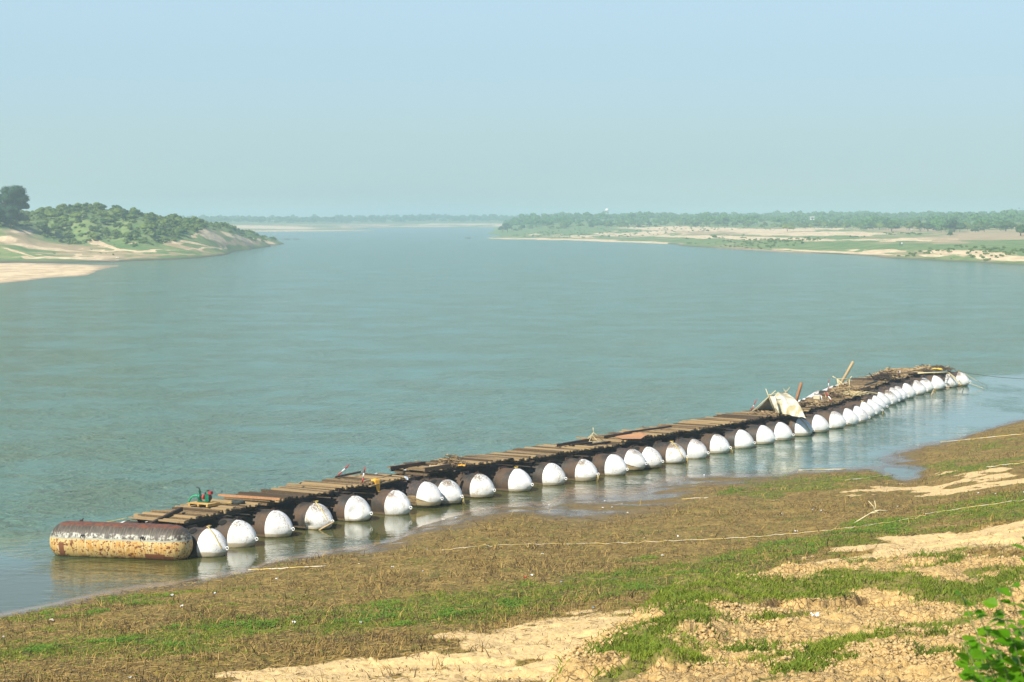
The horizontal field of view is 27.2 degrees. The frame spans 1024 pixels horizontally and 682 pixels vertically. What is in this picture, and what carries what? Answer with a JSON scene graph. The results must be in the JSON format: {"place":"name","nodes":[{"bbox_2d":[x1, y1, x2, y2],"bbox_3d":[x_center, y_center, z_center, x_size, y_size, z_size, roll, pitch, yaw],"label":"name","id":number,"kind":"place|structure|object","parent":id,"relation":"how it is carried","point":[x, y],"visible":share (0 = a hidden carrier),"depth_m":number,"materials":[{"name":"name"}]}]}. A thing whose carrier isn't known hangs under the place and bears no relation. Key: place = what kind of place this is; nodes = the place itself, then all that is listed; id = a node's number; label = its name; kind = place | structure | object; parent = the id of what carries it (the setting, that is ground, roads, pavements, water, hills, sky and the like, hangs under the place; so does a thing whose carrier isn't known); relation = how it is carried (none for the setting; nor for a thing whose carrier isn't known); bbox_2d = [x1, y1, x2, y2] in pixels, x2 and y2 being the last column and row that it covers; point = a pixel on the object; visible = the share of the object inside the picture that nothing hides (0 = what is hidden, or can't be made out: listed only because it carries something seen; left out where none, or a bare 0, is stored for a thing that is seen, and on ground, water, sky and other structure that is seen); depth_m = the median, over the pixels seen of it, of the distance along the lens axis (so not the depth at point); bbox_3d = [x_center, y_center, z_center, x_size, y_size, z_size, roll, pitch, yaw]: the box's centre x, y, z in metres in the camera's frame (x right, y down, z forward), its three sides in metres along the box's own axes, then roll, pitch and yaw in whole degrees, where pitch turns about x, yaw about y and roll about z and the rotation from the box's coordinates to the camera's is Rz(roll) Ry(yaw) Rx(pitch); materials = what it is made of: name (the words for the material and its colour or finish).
{"place":"outdoors","nodes":[
{"label":"outdoors","id":0,"kind":"place"},
{"bbox_2d":[0,263,117,282],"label":"sandbar","id":1,"kind":"structure","parent":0,"point":[13,272],"depth_m":620.01,"materials":[{"name":"sand"}]},
{"bbox_2d":[0,209,283,262],"bbox_3d":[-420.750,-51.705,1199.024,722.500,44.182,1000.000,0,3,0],"label":"bank","id":2,"kind":"structure","parent":0,"point":[25,244],"depth_m":860.72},
{"bbox_2d":[0,199,8,223],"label":"tree","id":3,"kind":"object","parent":2,"relation":"on","point":[3,218],"visible":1,"depth_m":842.71,"materials":[{"name":"green plant"}]},
{"bbox_2d":[0,185,29,220],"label":"tree","id":4,"kind":"object","parent":2,"relation":"on","point":[15,199],"visible":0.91,"depth_m":862.04,"materials":[{"name":"green plant"}]},
{"bbox_2d":[0,206,277,246],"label":"undergrowth","id":5,"kind":"object","parent":2,"relation":"on","point":[100,210],"visible":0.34,"depth_m":901.86,"materials":[{"name":"green plant"}]},
{"bbox_2d":[163,213,612,231],"bbox_3d":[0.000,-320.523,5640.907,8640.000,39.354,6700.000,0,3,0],"label":"bank","id":6,"kind":"structure","parent":0,"point":[265,226],"depth_m":3606.13,"materials":[{"name":"sand"}]},
{"bbox_2d":[0,227,1023,615],"bbox_3d":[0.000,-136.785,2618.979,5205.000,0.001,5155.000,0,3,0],"label":"river","id":7,"kind":"structure","parent":0,"point":[128,389],"depth_m":230.70,"materials":[{"name":"liquid"}]},
{"bbox_2d":[50,518,192,559],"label":"pontoon","id":8,"kind":"object","parent":7,"relation":"on","point":[119,540],"visible":0.93,"depth_m":99.21,"materials":[{"name":"beige metal"}]},
{"bbox_2d":[120,520,228,556],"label":"pontoon","id":9,"kind":"object","parent":7,"relation":"on","point":[205,543],"visible":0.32,"depth_m":99.80,"materials":[{"name":"white metal"}]},
{"bbox_2d":[147,516,257,547],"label":"pontoon","id":10,"kind":"object","parent":7,"relation":"on","point":[236,532],"visible":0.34,"depth_m":102.78,"materials":[{"name":"white metal"}]},
{"bbox_2d":[129,499,268,525],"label":"deck section","id":11,"kind":"object","parent":10,"relation":"on","point":[191,514],"visible":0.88,"depth_m":103.59,"materials":[{"name":"brown wood"}]},
{"bbox_2d":[149,507,182,523],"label":"steel beam","id":12,"kind":"structure","parent":11,"relation":"on","point":[172,513],"depth_m":101.94,"materials":[{"name":"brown metal"}]},
{"bbox_2d":[188,501,219,506],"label":"pallet","id":13,"kind":"object","parent":11,"relation":"on","point":[211,503],"visible":1,"depth_m":105.37,"materials":[{"name":"wood"}]},
{"bbox_2d":[188,487,212,502],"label":"water pump","id":14,"kind":"object","parent":13,"relation":"on","point":[207,496],"visible":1,"depth_m":105.44,"materials":[{"name":"green paint"}]},
{"bbox_2d":[231,499,244,504],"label":"tyre","id":15,"kind":"object","parent":11,"relation":"on","point":[237,501],"visible":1,"depth_m":106.29,"materials":[{"name":"rubber"}]},
{"bbox_2d":[222,507,294,537],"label":"pontoon","id":16,"kind":"object","parent":7,"relation":"on","point":[270,523],"visible":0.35,"depth_m":105.95,"materials":[{"name":"white metal"}]},
{"bbox_2d":[258,500,333,529],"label":"pontoon","id":17,"kind":"object","parent":7,"relation":"on","point":[300,514],"visible":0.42,"depth_m":108.64,"materials":[{"name":"white metal"}]},
{"bbox_2d":[223,484,337,505],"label":"deck section","id":18,"kind":"object","parent":17,"relation":"on","point":[286,493],"visible":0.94,"depth_m":110.36,"materials":[{"name":"brown wood"}]},
{"bbox_2d":[218,494,281,499],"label":"timber","id":19,"kind":"object","parent":18,"relation":"on","point":[244,496],"visible":1,"depth_m":107.71,"materials":[{"name":"wood"}]},
{"bbox_2d":[298,492,372,521],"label":"pontoon","id":20,"kind":"object","parent":7,"relation":"on","point":[352,507],"visible":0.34,"depth_m":111.60,"materials":[{"name":"white metal"}]},
{"bbox_2d":[334,487,411,514],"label":"pontoon","id":21,"kind":"object","parent":7,"relation":"on","point":[383,501],"visible":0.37,"depth_m":114.07,"materials":[{"name":"white metal"}]},
{"bbox_2d":[287,473,404,491],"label":"deck section","id":22,"kind":"object","parent":21,"relation":"on","point":[347,483],"visible":0.91,"depth_m":114.69,"materials":[{"name":"brown wood"}]},
{"bbox_2d":[355,475,443,507],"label":"pontoon","id":23,"kind":"object","parent":7,"relation":"on","point":[424,493],"visible":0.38,"depth_m":116.70,"materials":[{"name":"white metal"}]},
{"bbox_2d":[376,473,463,504],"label":"pontoon","id":24,"kind":"object","parent":7,"relation":"on","point":[451,491],"visible":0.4,"depth_m":117.94,"materials":[{"name":"white metal"}]},
{"bbox_2d":[380,469,429,480],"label":"deck section","id":25,"kind":"object","parent":24,"relation":"on","point":[419,475],"visible":0.59,"depth_m":119.80,"materials":[{"name":"brown wood"}]},
{"bbox_2d":[411,471,495,497],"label":"pontoon","id":26,"kind":"object","parent":7,"relation":"on","point":[476,485],"visible":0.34,"depth_m":120.87,"materials":[{"name":"white metal"}]},
{"bbox_2d":[453,465,533,491],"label":"pontoon","id":27,"kind":"object","parent":7,"relation":"on","point":[505,478],"visible":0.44,"depth_m":123.80,"materials":[{"name":"white metal"}]},
{"bbox_2d":[387,455,513,473],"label":"deck section","id":28,"kind":"object","parent":27,"relation":"on","point":[478,460],"visible":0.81,"depth_m":123.42,"materials":[{"name":"brown wood"}]},
{"bbox_2d":[389,461,425,469],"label":"steel beam","id":29,"kind":"structure","parent":28,"relation":"on","point":[408,465],"depth_m":120.30,"materials":[{"name":"metal"}]},
{"bbox_2d":[423,464,450,471],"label":"steel beam","id":30,"kind":"structure","parent":28,"relation":"on","point":[437,467],"depth_m":119.29,"materials":[{"name":"brown metal"}]},
{"bbox_2d":[436,454,470,464],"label":"driftwood heap","id":31,"kind":"object","parent":28,"relation":"on","point":[450,460],"visible":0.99,"depth_m":122.20,"materials":[{"name":"wood"}]},
{"bbox_2d":[491,460,566,484],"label":"pontoon","id":32,"kind":"object","parent":7,"relation":"on","point":[538,472],"visible":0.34,"depth_m":126.79,"materials":[{"name":"white metal"}]},
{"bbox_2d":[533,456,599,480],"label":"pontoon","id":33,"kind":"object","parent":7,"relation":"on","point":[579,469],"visible":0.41,"depth_m":128.70,"materials":[{"name":"white metal"}]},
{"bbox_2d":[479,443,601,462],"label":"deck section","id":34,"kind":"object","parent":33,"relation":"on","point":[532,453],"visible":0.91,"depth_m":129.68,"materials":[{"name":"brown wood"}]},
{"bbox_2d":[556,438,591,446],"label":"steel beam","id":35,"kind":"structure","parent":34,"relation":"on","point":[572,442],"depth_m":133.43,"materials":[{"name":"metal"}]},
{"bbox_2d":[558,452,628,475],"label":"pontoon","id":36,"kind":"object","parent":7,"relation":"on","point":[611,464],"visible":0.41,"depth_m":131.45,"materials":[{"name":"white metal"}]},
{"bbox_2d":[590,446,647,470],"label":"pontoon","id":37,"kind":"object","parent":7,"relation":"on","point":[633,459],"visible":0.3,"depth_m":133.62,"materials":[{"name":"white metal"}]},
{"bbox_2d":[592,440,624,450],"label":"deck section","id":38,"kind":"object","parent":37,"relation":"on","point":[610,445],"visible":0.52,"depth_m":134.20,"materials":[{"name":"brown wood"}]},
{"bbox_2d":[621,444,663,468],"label":"pontoon","id":39,"kind":"object","parent":7,"relation":"on","point":[652,457],"visible":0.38,"depth_m":134.94,"materials":[{"name":"white metal"}]},
{"bbox_2d":[624,440,688,462],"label":"pontoon","id":40,"kind":"object","parent":7,"relation":"on","point":[669,452],"visible":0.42,"depth_m":137.94,"materials":[{"name":"white metal"}]},
{"bbox_2d":[576,427,684,442],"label":"deck section","id":41,"kind":"object","parent":40,"relation":"on","point":[656,433],"visible":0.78,"depth_m":139.65,"materials":[{"name":"brown wood"}]},
{"bbox_2d":[603,432,631,438],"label":"steel beam","id":42,"kind":"structure","parent":41,"relation":"on","point":[613,435],"depth_m":137.39,"materials":[{"name":"metal"}]},
{"bbox_2d":[615,432,648,438],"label":"metal sheet","id":43,"kind":"object","parent":41,"relation":"on","point":[639,435],"visible":1,"depth_m":137.37,"materials":[{"name":"metal"}]},
{"bbox_2d":[623,425,671,432],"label":"steel beam","id":44,"kind":"structure","parent":41,"relation":"on","point":[640,430],"depth_m":141.57,"materials":[{"name":"metal"}]},
{"bbox_2d":[646,436,709,458],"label":"pontoon","id":45,"kind":"object","parent":7,"relation":"on","point":[694,448],"visible":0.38,"depth_m":140.51,"materials":[{"name":"white metal"}]},
{"bbox_2d":[668,432,731,453],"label":"pontoon","id":46,"kind":"object","parent":7,"relation":"on","point":[715,443],"visible":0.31,"depth_m":143.62,"materials":[{"name":"white metal"}]},
{"bbox_2d":[641,419,733,433],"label":"deck section","id":47,"kind":"object","parent":46,"relation":"on","point":[688,427],"visible":0.91,"depth_m":146.07,"materials":[{"name":"brown wood"}]},
{"bbox_2d":[695,427,755,448],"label":"pontoon","id":48,"kind":"object","parent":7,"relation":"on","point":[738,438],"visible":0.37,"depth_m":146.52,"materials":[{"name":"white metal"}]},
{"bbox_2d":[719,423,776,444],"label":"pontoon","id":49,"kind":"object","parent":7,"relation":"on","point":[761,434],"visible":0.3,"depth_m":149.38,"materials":[{"name":"white metal"}]},
{"bbox_2d":[744,420,794,440],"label":"pontoon","id":50,"kind":"object","parent":7,"relation":"on","point":[781,430],"visible":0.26,"depth_m":151.90,"materials":[{"name":"white metal"}]},
{"bbox_2d":[697,413,770,424],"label":"deck section","id":51,"kind":"object","parent":50,"relation":"on","point":[739,418],"visible":0.92,"depth_m":151.87,"materials":[{"name":"brown wood"}]},
{"bbox_2d":[760,416,814,436],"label":"pontoon","id":52,"kind":"object","parent":7,"relation":"on","point":[798,426],"visible":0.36,"depth_m":154.88,"materials":[{"name":"white metal"}]},
{"bbox_2d":[733,408,810,418],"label":"deck section","id":53,"kind":"object","parent":52,"relation":"on","point":[774,416],"visible":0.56,"depth_m":155.30,"materials":[{"name":"brown wood"}]},
{"bbox_2d":[746,409,779,415],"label":"driftwood heap","id":54,"kind":"object","parent":53,"relation":"on","point":[767,412],"visible":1,"depth_m":154.70,"materials":[{"name":"wood"}]},
{"bbox_2d":[752,387,805,417],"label":"tent","id":55,"kind":"object","parent":53,"relation":"on","point":[785,402],"visible":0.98,"depth_m":155.15,"materials":[{"name":"beige fabric"}]},
{"bbox_2d":[789,413,831,432],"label":"pontoon","id":56,"kind":"object","parent":7,"relation":"on","point":[818,423],"visible":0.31,"depth_m":157.45,"materials":[{"name":"white metal"}]},
{"bbox_2d":[806,409,847,428],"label":"pontoon","id":57,"kind":"object","parent":7,"relation":"on","point":[835,419],"visible":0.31,"depth_m":160.37,"materials":[{"name":"white metal"}]},
{"bbox_2d":[801,403,830,411],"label":"deck section","id":58,"kind":"object","parent":57,"relation":"on","point":[813,407],"visible":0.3,"depth_m":162.03,"materials":[{"name":"brown wood"}]},
{"bbox_2d":[806,400,829,406],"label":"driftwood heap","id":59,"kind":"object","parent":58,"relation":"on","point":[816,403],"visible":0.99,"depth_m":162.31,"materials":[{"name":"wood"}]},
{"bbox_2d":[798,399,876,418],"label":"pontoon","id":60,"kind":"object","parent":7,"relation":"on","point":[868,409],"visible":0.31,"depth_m":168.68,"materials":[{"name":"white metal"}]},
{"bbox_2d":[817,406,860,425],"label":"pontoon","id":61,"kind":"object","parent":7,"relation":"on","point":[850,416],"visible":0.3,"depth_m":163.06,"materials":[{"name":"white metal"}]},
{"bbox_2d":[803,397,883,415],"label":"pontoon","id":62,"kind":"object","parent":7,"relation":"on","point":[875,406],"visible":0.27,"depth_m":171.17,"materials":[{"name":"white metal"}]},
{"bbox_2d":[812,392,855,400],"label":"deck section","id":63,"kind":"object","parent":62,"relation":"on","point":[847,398],"visible":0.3,"depth_m":171.30,"materials":[{"name":"brown wood"}]},
{"bbox_2d":[841,390,878,396],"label":"driftwood heap","id":64,"kind":"object","parent":63,"relation":"on","point":[855,393],"visible":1,"depth_m":171.57,"materials":[{"name":"brown wood"}]},
{"bbox_2d":[807,394,887,411],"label":"pontoon","id":65,"kind":"object","parent":7,"relation":"on","point":[880,402],"visible":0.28,"depth_m":174.56,"materials":[{"name":"white metal"}]},
{"bbox_2d":[829,404,870,422],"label":"pontoon","id":66,"kind":"object","parent":7,"relation":"on","point":[861,413],"visible":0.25,"depth_m":165.27,"materials":[{"name":"white metal"}]},
{"bbox_2d":[801,397,844,406],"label":"deck section","id":67,"kind":"object","parent":66,"relation":"on","point":[838,401],"visible":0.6,"depth_m":168.05,"materials":[{"name":"brown wood"}]},
{"bbox_2d":[821,391,852,398],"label":"driftwood heap","id":68,"kind":"object","parent":67,"relation":"on","point":[836,394],"visible":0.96,"depth_m":169.93,"materials":[{"name":"wood"}]},
{"bbox_2d":[812,390,892,407],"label":"pontoon","id":69,"kind":"object","parent":7,"relation":"on","point":[885,398],"visible":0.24,"depth_m":178.18,"materials":[{"name":"white metal"}]},
{"bbox_2d":[829,386,865,391],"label":"deck section","id":70,"kind":"object","parent":69,"relation":"on","point":[850,386],"visible":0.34,"depth_m":179.90,"materials":[{"name":"brown wood"}]},
{"bbox_2d":[827,383,863,392],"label":"driftwood heap","id":71,"kind":"object","parent":70,"relation":"on","point":[844,387],"visible":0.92,"depth_m":175.17,"materials":[{"name":"wood"}]},
{"bbox_2d":[840,361,853,383],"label":"timber post","id":72,"kind":"object","parent":70,"relation":"on","point":[848,370],"visible":0.71,"depth_m":179.07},
{"bbox_2d":[823,388,899,404],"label":"pontoon","id":73,"kind":"object","parent":7,"relation":"on","point":[892,396],"visible":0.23,"depth_m":180.63,"materials":[{"name":"white metal"}]},
{"bbox_2d":[843,382,881,388],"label":"deck section","id":74,"kind":"object","parent":73,"relation":"on","point":[874,385],"visible":0.61,"depth_m":183.59,"materials":[{"name":"brown wood"}]},
{"bbox_2d":[829,386,904,402],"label":"pontoon","id":75,"kind":"object","parent":7,"relation":"on","point":[896,392],"visible":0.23,"depth_m":183.24,"materials":[{"name":"white metal"}]},
{"bbox_2d":[835,384,908,400],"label":"pontoon","id":76,"kind":"object","parent":7,"relation":"on","point":[901,391],"visible":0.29,"depth_m":184.69,"materials":[{"name":"white metal"}]},
{"bbox_2d":[846,382,917,398],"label":"pontoon","id":77,"kind":"object","parent":7,"relation":"on","point":[909,390],"visible":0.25,"depth_m":187.35,"materials":[{"name":"white metal"}]},
{"bbox_2d":[868,376,934,392],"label":"pontoon","id":78,"kind":"object","parent":7,"relation":"on","point":[927,383],"visible":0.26,"depth_m":193.72,"materials":[{"name":"white metal"}]},
{"bbox_2d":[890,379,927,394],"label":"pontoon","id":79,"kind":"object","parent":7,"relation":"on","point":[919,387],"visible":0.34,"depth_m":190.87,"materials":[{"name":"white metal"}]},
{"bbox_2d":[845,377,902,383],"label":"deck section","id":80,"kind":"object","parent":79,"relation":"on","point":[865,380],"visible":0.71,"depth_m":187.75,"materials":[{"name":"brown wood"}]},
{"bbox_2d":[863,372,892,380],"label":"driftwood heap","id":81,"kind":"object","parent":80,"relation":"on","point":[882,375],"visible":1,"depth_m":188.17,"materials":[{"name":"brown wood"}]},
{"bbox_2d":[866,366,912,379],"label":"driftwood heap","id":82,"kind":"object","parent":80,"relation":"on","point":[893,373],"visible":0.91,"depth_m":190.13,"materials":[{"name":"wood"}]},
{"bbox_2d":[908,374,946,389],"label":"pontoon","id":83,"kind":"object","parent":7,"relation":"on","point":[937,382],"visible":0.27,"depth_m":196.34,"materials":[{"name":"white metal"}]},
{"bbox_2d":[918,373,959,387],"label":"pontoon","id":84,"kind":"object","parent":7,"relation":"on","point":[949,380],"visible":0.3,"depth_m":199.41,"materials":[{"name":"white metal"}]},
{"bbox_2d":[873,368,931,376],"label":"deck section","id":85,"kind":"object","parent":84,"relation":"on","point":[905,371],"visible":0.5,"depth_m":197.06,"materials":[{"name":"brown wood"}]},
{"bbox_2d":[901,364,948,371],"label":"driftwood heap","id":86,"kind":"object","parent":85,"relation":"on","point":[923,366],"visible":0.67,"depth_m":199.53,"materials":[{"name":"wood"}]},
{"bbox_2d":[923,364,955,371],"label":"driftwood heap","id":87,"kind":"object","parent":85,"relation":"on","point":[943,368],"visible":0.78,"depth_m":199.51,"materials":[{"name":"brown wood"}]},
{"bbox_2d":[932,370,970,385],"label":"pontoon","id":88,"kind":"object","parent":7,"relation":"on","point":[961,376],"visible":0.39,"depth_m":201.10,"materials":[{"name":"white metal"}]},
{"bbox_2d":[0,419,1023,681],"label":"river bank","id":89,"kind":"structure","parent":0,"point":[666,667],"depth_m":80.99,"materials":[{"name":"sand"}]},
{"bbox_2d":[248,565,326,569],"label":"bamboo pole","id":90,"kind":"object","parent":89,"relation":"on","point":[288,567],"visible":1,"depth_m":94.53,"materials":[{"name":"wood"}]},
{"bbox_2d":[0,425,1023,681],"bbox_3d":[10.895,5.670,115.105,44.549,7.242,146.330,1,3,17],"label":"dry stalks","id":91,"kind":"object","parent":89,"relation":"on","point":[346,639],"visible":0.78,"depth_m":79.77,"materials":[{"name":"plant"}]},
{"bbox_2d":[2,437,1023,681],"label":"herbs","id":92,"kind":"object","parent":89,"relation":"on","point":[386,613],"visible":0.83,"depth_m":79.64,"materials":[{"name":"plant"}]},
{"bbox_2d":[40,549,1023,681],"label":"weeds","id":93,"kind":"object","parent":89,"relation":"on","point":[800,655],"visible":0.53,"depth_m":53.75,"materials":[{"name":"green plant"}]},
{"bbox_2d":[443,515,924,549],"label":"rope","id":94,"kind":"object","parent":89,"relation":"on","point":[697,539],"visible":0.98,"depth_m":98.63,"materials":[{"name":"fabric"}]},
{"bbox_2d":[545,551,1023,681],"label":"soil clods","id":95,"kind":"object","parent":89,"relation":"on","point":[861,645],"visible":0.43,"depth_m":48.69,"materials":[{"name":"soil"}]},
{"bbox_2d":[954,536,1023,681],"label":"leafy bush","id":96,"kind":"object","parent":89,"relation":"on","point":[1015,661],"visible":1,"depth_m":8.46,"materials":[{"name":"green plant"}]},
{"bbox_2d":[0,0,1023,217],"label":"sky","id":97,"kind":"structure","parent":0,"point":[209,108],"materials":[{"name":"blue"}]},
{"bbox_2d":[487,209,1023,264],"bbox_3d":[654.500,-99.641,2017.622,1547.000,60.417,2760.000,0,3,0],"label":"bank","id":98,"kind":"structure","parent":0,"point":[876,242],"depth_m":1534.78,"materials":[{"name":"sand"}]},
{"bbox_2d":[512,224,1023,260],"bbox_3d":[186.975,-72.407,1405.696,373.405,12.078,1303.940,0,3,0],"label":"bank bushes","id":99,"kind":"object","parent":98,"relation":"on","point":[912,253],"visible":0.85,"depth_m":1113.00,"materials":[{"name":"green plant"}]},
{"bbox_2d":[886,221,900,231],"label":"tree","id":100,"kind":"object","parent":98,"relation":"on","point":[892,225],"visible":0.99,"depth_m":1416.67,"materials":[{"name":"green plant"}]},
{"bbox_2d":[911,220,925,231],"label":"tree","id":101,"kind":"object","parent":98,"relation":"on","point":[918,223],"visible":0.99,"depth_m":1395.44,"materials":[{"name":"green plant"}]},
{"bbox_2d":[943,218,966,231],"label":"tree","id":102,"kind":"object","parent":98,"relation":"on","point":[953,224],"visible":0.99,"depth_m":1347.12,"materials":[{"name":"green plant"}]},
{"bbox_2d":[994,220,1016,230],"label":"tree","id":103,"kind":"object","parent":98,"relation":"on","point":[1004,224],"visible":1,"depth_m":1324.29,"materials":[{"name":"green plant"}]},
{"bbox_2d":[1015,224,1023,235],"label":"tree","id":104,"kind":"object","parent":98,"relation":"on","point":[1020,228],"visible":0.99,"depth_m":1147.39,"materials":[{"name":"green plant"}]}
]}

